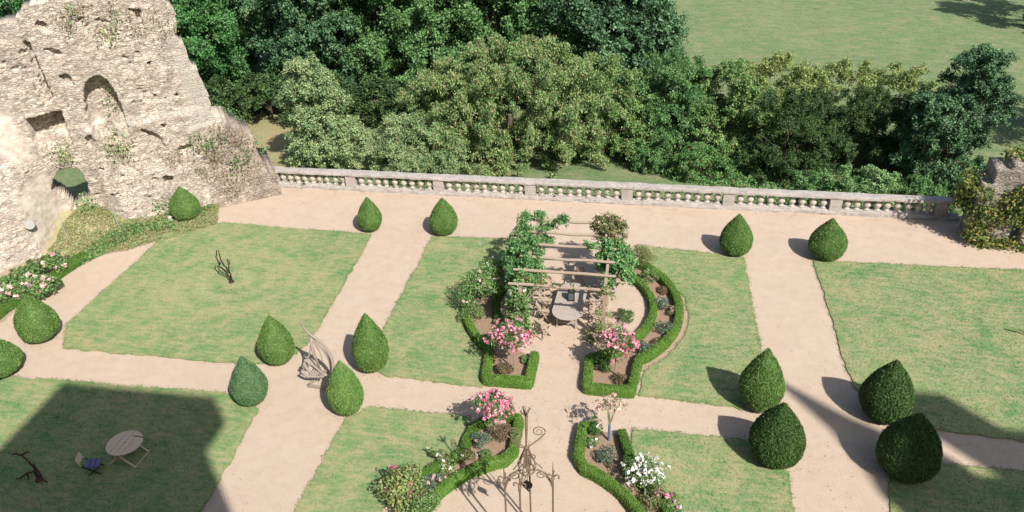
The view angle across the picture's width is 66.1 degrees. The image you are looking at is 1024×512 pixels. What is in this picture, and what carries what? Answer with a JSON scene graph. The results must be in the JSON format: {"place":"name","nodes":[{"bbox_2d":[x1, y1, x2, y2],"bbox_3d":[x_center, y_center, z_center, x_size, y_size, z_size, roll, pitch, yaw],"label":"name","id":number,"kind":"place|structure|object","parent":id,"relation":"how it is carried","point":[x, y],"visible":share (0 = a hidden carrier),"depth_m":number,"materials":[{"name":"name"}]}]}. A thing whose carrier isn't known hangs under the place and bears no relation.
{"place":"outdoors","nodes":[
{"label":"outdoors","id":0,"kind":"place"},
{"bbox_2d":[22,208,211,264],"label":"grass bank","id":1,"kind":"structure","parent":0,"point":[64,216],"depth_m":40.44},
{"bbox_2d":[46,204,218,266],"bbox_3d":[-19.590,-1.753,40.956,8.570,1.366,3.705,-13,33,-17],"label":"ground cover","id":2,"kind":"object","parent":1,"relation":"on","point":[138,241],"visible":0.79,"depth_m":40.70,"materials":[{"name":"plant"}]},
{"bbox_2d":[0,375,257,511],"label":"lawn","id":3,"kind":"structure","parent":0,"point":[177,452],"depth_m":27.97,"materials":[{"name":"plant"}]},
{"bbox_2d":[75,452,104,475],"bbox_3d":[-14.314,7.051,26.736,0.683,0.840,0.430,-7,32,-8],"label":"lawn chair","id":4,"kind":"object","parent":3,"relation":"on","point":[93,463],"visible":1,"depth_m":26.66,"materials":[{"name":"blue fabric"}]},
{"bbox_2d":[106,430,150,468],"bbox_3d":[-13.330,6.731,27.270,1.196,0.734,1.196,5,32,12],"label":"folding table","id":5,"kind":"object","parent":3,"relation":"on","point":[120,445],"visible":1,"depth_m":27.06,"materials":[{"name":"brown wood"}]},
{"bbox_2d":[0,221,1023,511],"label":"lawn grass","id":6,"kind":"structure","parent":3,"relation":"on","point":[246,299],"depth_m":31.29,"materials":[{"name":"plant"}]},
{"bbox_2d":[63,222,370,364],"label":"lawn","id":7,"kind":"structure","parent":0,"point":[242,277],"depth_m":35.99,"materials":[{"name":"plant"}]},
{"bbox_2d":[300,322,334,389],"bbox_3d":[-7.301,3.698,29.929,1.548,2.733,1.080,4,32,9],"label":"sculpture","id":8,"kind":"object","parent":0,"point":[315,341],"visible":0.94,"depth_m":30.02,"materials":[{"name":"metal"}]},
{"bbox_2d":[295,407,469,511],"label":"lawn","id":9,"kind":"structure","parent":0,"point":[364,463],"depth_m":27.25,"materials":[{"name":"plant"}]},
{"bbox_2d":[377,236,521,387],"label":"lawn","id":10,"kind":"structure","parent":0,"point":[442,342],"depth_m":33.70,"materials":[{"name":"plant"}]},
{"bbox_2d":[0,188,1023,511],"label":"gravel paths","id":11,"kind":"structure","parent":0,"point":[284,444],"depth_m":31.66,"materials":[{"name":"gravel"}]},
{"bbox_2d":[0,339,23,378],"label":"topiary cone","id":12,"kind":"object","parent":11,"relation":"on","point":[11,357],"visible":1,"depth_m":31.13,"materials":[{"name":"green plant"}]},
{"bbox_2d":[0,258,68,322],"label":"flower bed","id":13,"kind":"object","parent":11,"relation":"on","point":[6,272],"visible":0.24,"depth_m":38.10,"materials":[{"name":"soil"}]},
{"bbox_2d":[0,275,31,300],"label":"hydrangea","id":14,"kind":"object","parent":13,"relation":"on","point":[13,287],"visible":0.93,"depth_m":35.59,"materials":[{"name":"green plant"}]},
{"bbox_2d":[9,258,48,281],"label":"hydrangea","id":15,"kind":"object","parent":13,"relation":"on","point":[33,266],"visible":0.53,"depth_m":36.91,"materials":[{"name":"green plant"}]},
{"bbox_2d":[0,251,87,319],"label":"box hedge","id":16,"kind":"object","parent":13,"relation":"on","point":[8,305],"visible":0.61,"depth_m":37.43,"materials":[{"name":"green plant"}]},
{"bbox_2d":[25,274,62,299],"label":"hydrangea","id":17,"kind":"object","parent":13,"relation":"on","point":[41,284],"visible":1,"depth_m":35.68,"materials":[{"name":"green plant"}]},
{"bbox_2d":[37,251,68,272],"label":"hydrangea","id":18,"kind":"object","parent":13,"relation":"on","point":[51,260],"visible":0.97,"depth_m":37.53,"materials":[{"name":"green plant"}]},
{"bbox_2d":[12,294,59,343],"bbox_3d":[-20.053,2.542,33.036,1.689,2.314,1.703,14,35,24],"label":"topiary cone","id":19,"kind":"object","parent":11,"relation":"on","point":[34,320],"visible":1,"depth_m":32.61,"materials":[{"name":"green plant"}]},
{"bbox_2d":[0,0,281,272],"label":"ruined wall","id":20,"kind":"structure","parent":11,"relation":"on","point":[52,84],"depth_m":39.71,"materials":[{"name":"stone"}]},
{"bbox_2d":[16,0,184,50],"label":"wall weeds","id":21,"kind":"object","parent":20,"relation":"attached to","point":[77,11],"depth_m":37.68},
{"bbox_2d":[167,119,268,200],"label":"wall weeds","id":22,"kind":"object","parent":20,"relation":"attached to","point":[215,159],"depth_m":42.64,"materials":[{"name":"plant"}]},
{"bbox_2d":[168,186,200,220],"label":"topiary cone","id":23,"kind":"object","parent":11,"relation":"on","point":[184,204],"visible":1,"depth_m":41.59,"materials":[{"name":"green plant"}]},
{"bbox_2d":[229,355,268,406],"bbox_3d":[-9.851,4.574,29.249,1.417,2.214,1.411,-2,32,0],"label":"topiary cone","id":24,"kind":"object","parent":11,"relation":"on","point":[248,384],"visible":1,"depth_m":28.86,"materials":[{"name":"green plant"}]},
{"bbox_2d":[256,315,295,365],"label":"topiary cone","id":25,"kind":"object","parent":11,"relation":"on","point":[275,344],"visible":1,"depth_m":30.84,"materials":[{"name":"green plant"}]},
{"bbox_2d":[326,360,364,416],"bbox_3d":[-6.111,4.728,28.563,1.354,2.424,1.389,-20,36,-27],"label":"topiary cone","id":26,"kind":"object","parent":11,"relation":"on","point":[345,392],"visible":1,"depth_m":28.18,"materials":[{"name":"green plant"}]},
{"bbox_2d":[357,196,381,231],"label":"topiary cone","id":27,"kind":"object","parent":11,"relation":"on","point":[369,216],"visible":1,"depth_m":39.94,"materials":[{"name":"green plant"}]},
{"bbox_2d":[351,313,388,372],"bbox_3d":[-5.572,3.326,30.558,1.481,2.735,1.493,-3,32,-1],"label":"topiary cone","id":28,"kind":"object","parent":11,"relation":"on","point":[370,350],"visible":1,"depth_m":30.15,"materials":[{"name":"green plant"}]},
{"bbox_2d":[397,487,441,511],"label":"rose bush","id":29,"kind":"object","parent":11,"relation":"on","point":[416,504],"visible":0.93,"depth_m":24.51,"materials":[{"name":"green plant"}]},
{"bbox_2d":[429,197,457,235],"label":"topiary cone","id":30,"kind":"object","parent":11,"relation":"on","point":[443,219],"visible":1,"depth_m":39.37,"materials":[{"name":"green plant"}]},
{"bbox_2d":[405,422,512,511],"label":"flower bed","id":31,"kind":"object","parent":11,"relation":"on","point":[495,447],"visible":0.34,"depth_m":27.30,"materials":[{"name":"soil"}]},
{"bbox_2d":[373,461,423,511],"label":"rose bush","id":32,"kind":"object","parent":31,"relation":"on","point":[400,490],"visible":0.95,"depth_m":24.77,"materials":[{"name":"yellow plant"}]},
{"bbox_2d":[393,411,494,508],"bbox_3d":[-2.130,6.873,26.682,0.878,0.448,5.306,19,37,30],"label":"box hedge","id":33,"kind":"object","parent":31,"relation":"on","point":[467,440],"visible":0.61,"depth_m":26.88,"materials":[{"name":"green plant"}]},
{"bbox_2d":[414,414,524,511],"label":"box hedge","id":34,"kind":"object","parent":31,"relation":"on","point":[445,487],"visible":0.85,"depth_m":26.24,"materials":[{"name":"green plant"}]},
{"bbox_2d":[469,387,515,437],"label":"standard rose","id":35,"kind":"object","parent":31,"relation":"on","point":[499,404],"visible":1,"depth_m":26.63,"materials":[{"name":"pink plant"}]},
{"bbox_2d":[487,422,511,441],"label":"bed plant","id":36,"kind":"object","parent":31,"relation":"on","point":[500,432],"visible":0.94,"depth_m":27.48,"materials":[{"name":"brown plant"}]},
{"bbox_2d":[471,270,528,375],"bbox_3d":[-0.543,2.614,33.907,2.890,0.001,9.268,-2,32,0],"label":"flower bed","id":37,"kind":"object","parent":11,"relation":"on","point":[484,324],"visible":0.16,"depth_m":32.55,"materials":[{"name":"soil"}]},
{"bbox_2d":[455,263,503,307],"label":"bed plant","id":38,"kind":"object","parent":37,"relation":"on","point":[483,281],"visible":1,"depth_m":33.74,"materials":[{"name":"green plant"}]},
{"bbox_2d":[478,256,506,287],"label":"bed plant","id":39,"kind":"object","parent":37,"relation":"on","point":[500,267],"visible":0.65,"depth_m":35.11,"materials":[{"name":"green plant"}]},
{"bbox_2d":[461,259,539,389],"bbox_3d":[-0.749,2.659,33.400,2.699,0.491,9.048,-7,32,-9],"label":"box hedge","id":40,"kind":"object","parent":37,"relation":"on","point":[489,379],"visible":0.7,"depth_m":30.45,"materials":[{"name":"green plant"}]},
{"bbox_2d":[483,315,534,370],"bbox_3d":[0.039,3.465,30.274,1.904,2.393,1.756,-29,40,-36],"label":"standard rose","id":41,"kind":"object","parent":37,"relation":"on","point":[512,334],"visible":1,"depth_m":29.70,"materials":[{"name":"pink plant"}]},
{"bbox_2d":[492,277,509,327],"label":"box hedge","id":42,"kind":"object","parent":11,"relation":"on","point":[496,302],"visible":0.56,"depth_m":34.20,"materials":[{"name":"green plant"}]},
{"bbox_2d":[502,268,535,335],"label":"climbing plant","id":43,"kind":"object","parent":11,"relation":"on","point":[513,293],"visible":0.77,"depth_m":31.86,"materials":[{"name":"green plant"}]},
{"bbox_2d":[21,191,1022,511],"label":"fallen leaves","id":44,"kind":"object","parent":11,"relation":"on","point":[621,323],"visible":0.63,"depth_m":31.79,"materials":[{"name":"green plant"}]},
{"bbox_2d":[498,406,559,511],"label":"iron well arch","id":45,"kind":"structure","parent":11,"relation":"on","point":[527,485],"depth_m":21.89,"materials":[{"name":"black metal"}]},
{"bbox_2d":[499,209,570,297],"bbox_3d":[1.039,0.107,34.792,2.837,3.320,5.522,4,32,9],"label":"climbing plant","id":46,"kind":"object","parent":11,"relation":"on","point":[518,247],"visible":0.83,"depth_m":33.99,"materials":[{"name":"green plant"}]},
{"bbox_2d":[508,218,616,330],"bbox_3d":[2.409,0.888,34.030,4.252,2.654,5.751,4,32,9],"label":"pergola","id":47,"kind":"object","parent":11,"relation":"on","point":[605,275],"visible":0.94,"depth_m":32.62,"materials":[{"name":"brown wood"}]},
{"bbox_2d":[590,211,629,244],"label":"climbing plant","id":48,"kind":"object","parent":47,"relation":"attached to","point":[608,225],"visible":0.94,"depth_m":34.90,"materials":[{"name":"green plant"}]},
{"bbox_2d":[552,283,586,329],"bbox_3d":[2.481,2.221,33.682,1.260,0.757,2.760,5,32,11],"label":"garden table","id":49,"kind":"object","parent":11,"relation":"on","point":[564,308],"visible":0.85,"depth_m":33.16,"materials":[{"name":"grey wood"}]},
{"bbox_2d":[584,284,615,344],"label":"climbing plant","id":50,"kind":"object","parent":11,"relation":"on","point":[601,323],"visible":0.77,"depth_m":31.51,"materials":[{"name":"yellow plant"}]},
{"bbox_2d":[582,237,639,303],"bbox_3d":[4.547,0.593,34.128,2.650,2.978,2.586,-24,38,-32],"label":"climbing plant","id":51,"kind":"object","parent":11,"relation":"on","point":[623,258],"visible":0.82,"depth_m":33.40,"materials":[{"name":"green plant"}]},
{"bbox_2d":[274,166,959,221],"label":"stone balustrade","id":52,"kind":"object","parent":11,"relation":"on","point":[834,206],"visible":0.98,"depth_m":42.02,"materials":[{"name":"stone"}]},
{"bbox_2d":[584,432,656,511],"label":"flower bed","id":53,"kind":"object","parent":11,"relation":"on","point":[613,470],"visible":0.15,"depth_m":26.70,"materials":[{"name":"soil"}]},
{"bbox_2d":[572,420,645,511],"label":"box hedge","id":54,"kind":"object","parent":53,"relation":"on","point":[627,499],"visible":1,"depth_m":25.79,"materials":[{"name":"green plant"}]},
{"bbox_2d":[593,391,627,424],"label":"standard rose","id":55,"kind":"object","parent":53,"relation":"on","point":[612,404],"visible":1,"depth_m":26.62,"materials":[{"name":"yellow plant"}]},
{"bbox_2d":[616,428,673,511],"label":"box hedge","id":56,"kind":"object","parent":53,"relation":"on","point":[625,444],"visible":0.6,"depth_m":26.37,"materials":[{"name":"green plant"}]},
{"bbox_2d":[619,451,671,493],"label":"flowering shrub","id":57,"kind":"object","parent":53,"relation":"on","point":[644,464],"visible":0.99,"depth_m":25.29,"materials":[{"name":"white plant"}]},
{"bbox_2d":[638,484,663,511],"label":"bed plant","id":58,"kind":"object","parent":53,"relation":"on","point":[653,497],"visible":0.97,"depth_m":24.64,"materials":[{"name":"green plant"}]},
{"bbox_2d":[651,489,683,511],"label":"bed plant","id":59,"kind":"object","parent":53,"relation":"on","point":[671,497],"visible":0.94,"depth_m":24.52,"materials":[{"name":"green plant"}]},
{"bbox_2d":[592,268,673,384],"bbox_3d":[5.414,2.970,32.988,2.907,0.001,9.236,9,33,18],"label":"flower bed","id":60,"kind":"object","parent":11,"relation":"on","point":[599,376],"visible":0.21,"depth_m":32.15,"materials":[{"name":"soil"}]},
{"bbox_2d":[594,319,639,374],"bbox_3d":[3.965,3.680,29.825,1.615,2.262,1.766,-21,36,-27],"label":"standard rose","id":61,"kind":"object","parent":60,"relation":"on","point":[614,339],"visible":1,"depth_m":29.29,"materials":[{"name":"pink plant"}]},
{"bbox_2d":[581,260,684,398],"bbox_3d":[5.453,2.811,32.791,3.179,0.498,9.624,11,34,20],"label":"box hedge","id":62,"kind":"object","parent":60,"relation":"on","point":[628,390],"visible":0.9,"depth_m":30.90,"materials":[{"name":"green plant"}]},
{"bbox_2d":[627,272,656,353],"bbox_3d":[5.489,2.295,33.664,1.483,0.458,5.693,4,32,9],"label":"box hedge","id":63,"kind":"object","parent":60,"relation":"on","point":[644,330],"visible":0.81,"depth_m":33.39,"materials":[{"name":"green plant"}]},
{"bbox_2d":[632,244,656,266],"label":"bed plant","id":64,"kind":"object","parent":11,"relation":"on","point":[642,253],"visible":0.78,"depth_m":36.08,"materials":[{"name":"green plant"}]},
{"bbox_2d":[641,279,688,371],"bbox_3d":[6.535,2.489,33.712,2.215,0.001,7.991,4,32,9],"label":"soil edge","id":65,"kind":"object","parent":11,"relation":"on","point":[681,335],"visible":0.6,"depth_m":32.08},
{"bbox_2d":[719,214,753,256],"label":"topiary cone","id":66,"kind":"object","parent":11,"relation":"on","point":[736,237],"visible":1,"depth_m":36.81,"materials":[{"name":"green plant"}]},
{"bbox_2d":[738,348,785,412],"bbox_3d":[8.956,4.338,28.084,1.661,2.721,1.618,22,39,34],"label":"topiary cone","id":67,"kind":"object","parent":11,"relation":"on","point":[761,385],"visible":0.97,"depth_m":27.61,"materials":[{"name":"green plant"}]},
{"bbox_2d":[748,402,806,469],"bbox_3d":[8.782,5.792,25.909,1.892,2.621,1.884,-9,32,-12],"label":"topiary cone","id":68,"kind":"object","parent":11,"relation":"on","point":[777,439],"visible":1,"depth_m":25.39,"materials":[{"name":"green plant"}]},
{"bbox_2d":[808,218,848,260],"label":"topiary cone","id":69,"kind":"object","parent":11,"relation":"on","point":[828,240],"visible":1,"depth_m":36.22,"materials":[{"name":"green plant"}]},
{"bbox_2d":[874,412,942,483],"bbox_3d":[12.828,6.026,25.251,2.011,2.675,2.020,-1,32,1],"label":"topiary cone","id":70,"kind":"object","parent":11,"relation":"on","point":[908,449],"visible":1,"depth_m":24.73,"materials":[{"name":"green plant"}]},
{"bbox_2d":[959,150,1023,244],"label":"ruined wall","id":71,"kind":"structure","parent":11,"relation":"on","point":[1001,177],"depth_m":36.56,"materials":[{"name":"grey stone"}]},
{"bbox_2d":[947,139,1023,253],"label":"ivy","id":72,"kind":"object","parent":71,"relation":"attached to","point":[966,189],"visible":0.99,"depth_m":36.86,"materials":[{"name":"green plant"}]},
{"bbox_2d":[54,0,1023,215],"bbox_3d":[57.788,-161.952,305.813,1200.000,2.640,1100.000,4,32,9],"label":"meadow","id":73,"kind":"structure","parent":0,"point":[935,36],"depth_m":80.88,"materials":[{"name":"plant"}]},
{"bbox_2d":[169,0,250,102],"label":"forest tree","id":74,"kind":"object","parent":73,"relation":"on","point":[202,54],"visible":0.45,"depth_m":66.62,"materials":[{"name":"green plant"}]},
{"bbox_2d":[199,73,249,114],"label":"holly bush","id":75,"kind":"object","parent":73,"relation":"on","point":[220,87],"visible":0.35,"depth_m":67.22,"materials":[{"name":"green plant"}]},
{"bbox_2d":[226,70,308,128],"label":"holly bush","id":76,"kind":"object","parent":73,"relation":"on","point":[262,88],"visible":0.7,"depth_m":66.75,"materials":[{"name":"green plant"}]},
{"bbox_2d":[222,0,331,82],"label":"forest tree","id":77,"kind":"object","parent":73,"relation":"on","point":[260,30],"visible":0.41,"depth_m":69.81,"materials":[{"name":"green plant"}]},
{"bbox_2d":[239,0,376,107],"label":"forest tree","id":78,"kind":"object","parent":73,"relation":"on","point":[305,28],"visible":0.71,"depth_m":67.02,"materials":[{"name":"green plant"}]},
{"bbox_2d":[274,50,374,176],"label":"apple tree","id":79,"kind":"object","parent":73,"relation":"on","point":[311,120],"visible":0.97,"depth_m":55.29,"materials":[{"name":"green plant"}]},
{"bbox_2d":[282,69,373,115],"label":"holly bush","id":80,"kind":"object","parent":73,"relation":"on","point":[344,85],"visible":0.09,"depth_m":66.49,"materials":[{"name":"green plant"}]},
{"bbox_2d":[325,0,433,80],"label":"forest tree","id":81,"kind":"object","parent":73,"relation":"on","point":[374,39],"visible":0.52,"depth_m":67.64,"materials":[{"name":"green plant"}]},
{"bbox_2d":[344,69,415,129],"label":"holly bush","id":82,"kind":"object","parent":73,"relation":"on","point":[369,85],"visible":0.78,"depth_m":65.09,"materials":[{"name":"green plant"}]},
{"bbox_2d":[365,107,472,185],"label":"willow shrub","id":83,"kind":"object","parent":73,"relation":"on","point":[398,137],"visible":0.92,"depth_m":54.90,"materials":[{"name":"green plant"}]},
{"bbox_2d":[373,0,484,102],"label":"forest tree","id":84,"kind":"object","parent":73,"relation":"on","point":[435,33],"visible":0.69,"depth_m":64.73,"materials":[{"name":"green plant"}]},
{"bbox_2d":[441,0,552,105],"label":"forest tree","id":85,"kind":"object","parent":73,"relation":"on","point":[509,30],"visible":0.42,"depth_m":64.54,"materials":[{"name":"green plant"}]},
{"bbox_2d":[392,31,637,185],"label":"chestnut tree","id":86,"kind":"object","parent":73,"relation":"on","point":[486,130],"visible":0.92,"depth_m":55.05,"materials":[{"name":"green plant"}]},
{"bbox_2d":[493,0,615,104],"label":"forest tree","id":87,"kind":"object","parent":73,"relation":"on","point":[565,34],"visible":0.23,"depth_m":62.72,"materials":[{"name":"green plant"}]},
{"bbox_2d":[536,0,653,94],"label":"forest tree","id":88,"kind":"object","parent":73,"relation":"on","point":[592,21],"visible":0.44,"depth_m":59.39,"materials":[{"name":"green plant"}]},
{"bbox_2d":[552,51,659,163],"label":"lime tree","id":89,"kind":"object","parent":73,"relation":"on","point":[621,140],"visible":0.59,"depth_m":56.55,"materials":[{"name":"green plant"}]},
{"bbox_2d":[597,0,689,92],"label":"forest tree","id":90,"kind":"object","parent":73,"relation":"on","point":[663,27],"visible":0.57,"depth_m":59.06,"materials":[{"name":"green plant"}]},
{"bbox_2d":[626,131,682,173],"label":"bramble bush","id":91,"kind":"object","parent":73,"relation":"on","point":[653,149],"visible":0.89,"depth_m":56.08,"materials":[{"name":"green plant"}]},
{"bbox_2d":[625,48,718,166],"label":"ash tree","id":92,"kind":"object","parent":73,"relation":"on","point":[669,103],"visible":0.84,"depth_m":56.08,"materials":[{"name":"green plant"}]},
{"bbox_2d":[667,141,740,183],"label":"bramble bush","id":93,"kind":"object","parent":73,"relation":"on","point":[695,156],"visible":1,"depth_m":54.13,"materials":[{"name":"green plant"}]},
{"bbox_2d":[674,57,799,168],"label":"hazel tree","id":94,"kind":"object","parent":73,"relation":"on","point":[716,132],"visible":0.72,"depth_m":55.66,"materials":[{"name":"green plant"}]},
{"bbox_2d":[612,144,951,196],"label":"bracken","id":95,"kind":"object","parent":73,"relation":"on","point":[742,173],"visible":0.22,"depth_m":55.01,"materials":[{"name":"plant"}]},
{"bbox_2d":[716,50,849,163],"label":"hazel tree","id":96,"kind":"object","parent":73,"relation":"on","point":[802,77],"visible":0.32,"depth_m":56.29,"materials":[{"name":"green plant"}]},
{"bbox_2d":[734,84,837,187],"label":"hawthorn tree","id":97,"kind":"object","parent":73,"relation":"on","point":[773,155],"visible":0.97,"depth_m":53.17,"materials":[{"name":"green plant"}]},
{"bbox_2d":[777,169,841,205],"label":"bramble bush","id":98,"kind":"object","parent":73,"relation":"on","point":[805,181],"visible":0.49,"depth_m":48.97,"materials":[{"name":"green plant"}]},
{"bbox_2d":[774,82,919,174],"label":"hawthorn tree","id":99,"kind":"object","parent":73,"relation":"on","point":[848,148],"visible":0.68,"depth_m":53.93,"materials":[{"name":"green plant"}]},
{"bbox_2d":[808,163,905,208],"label":"elder bush","id":100,"kind":"object","parent":73,"relation":"on","point":[879,180],"visible":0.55,"depth_m":48.08,"materials":[{"name":"green plant"}]},
{"bbox_2d":[784,56,940,154],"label":"hazel tree","id":101,"kind":"object","parent":73,"relation":"on","point":[903,83],"visible":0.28,"depth_m":57.10,"materials":[{"name":"green plant"}]},
{"bbox_2d":[888,172,959,212],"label":"elder bush","id":102,"kind":"object","parent":73,"relation":"on","point":[919,185],"visible":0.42,"depth_m":47.16,"materials":[{"name":"green plant"}]},
{"bbox_2d":[876,80,985,176],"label":"hawthorn tree","id":103,"kind":"object","parent":73,"relation":"on","point":[908,96],"visible":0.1,"depth_m":54.49,"materials":[{"name":"green plant"}]},
{"bbox_2d":[889,42,1023,196],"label":"slim tree","id":104,"kind":"object","parent":73,"relation":"on","point":[945,118],"visible":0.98,"depth_m":49.15,"materials":[{"name":"green plant"}]},
{"bbox_2d":[638,245,761,409],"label":"lawn","id":105,"kind":"structure","parent":0,"point":[703,372],"depth_m":32.29,"materials":[{"name":"plant"}]},
{"bbox_2d":[632,429,794,511],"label":"lawn","id":106,"kind":"structure","parent":0,"point":[716,450],"depth_m":25.95,"materials":[{"name":"plant"}]},
{"bbox_2d":[813,261,1023,442],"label":"lawn","id":107,"kind":"structure","parent":0,"point":[940,385],"depth_m":31.92,"materials":[{"name":"plant"}]},
{"bbox_2d":[858,359,914,424],"bbox_3d":[13.185,4.630,27.460,1.807,2.638,1.823,-2,32,0],"label":"topiary cone","id":108,"kind":"object","parent":107,"relation":"on","point":[886,394],"visible":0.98,"depth_m":26.98,"materials":[{"name":"green plant"}]},
{"bbox_2d":[888,463,1023,511],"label":"lawn","id":109,"kind":"structure","parent":0,"point":[908,496],"depth_m":25.04,"materials":[{"name":"plant"}]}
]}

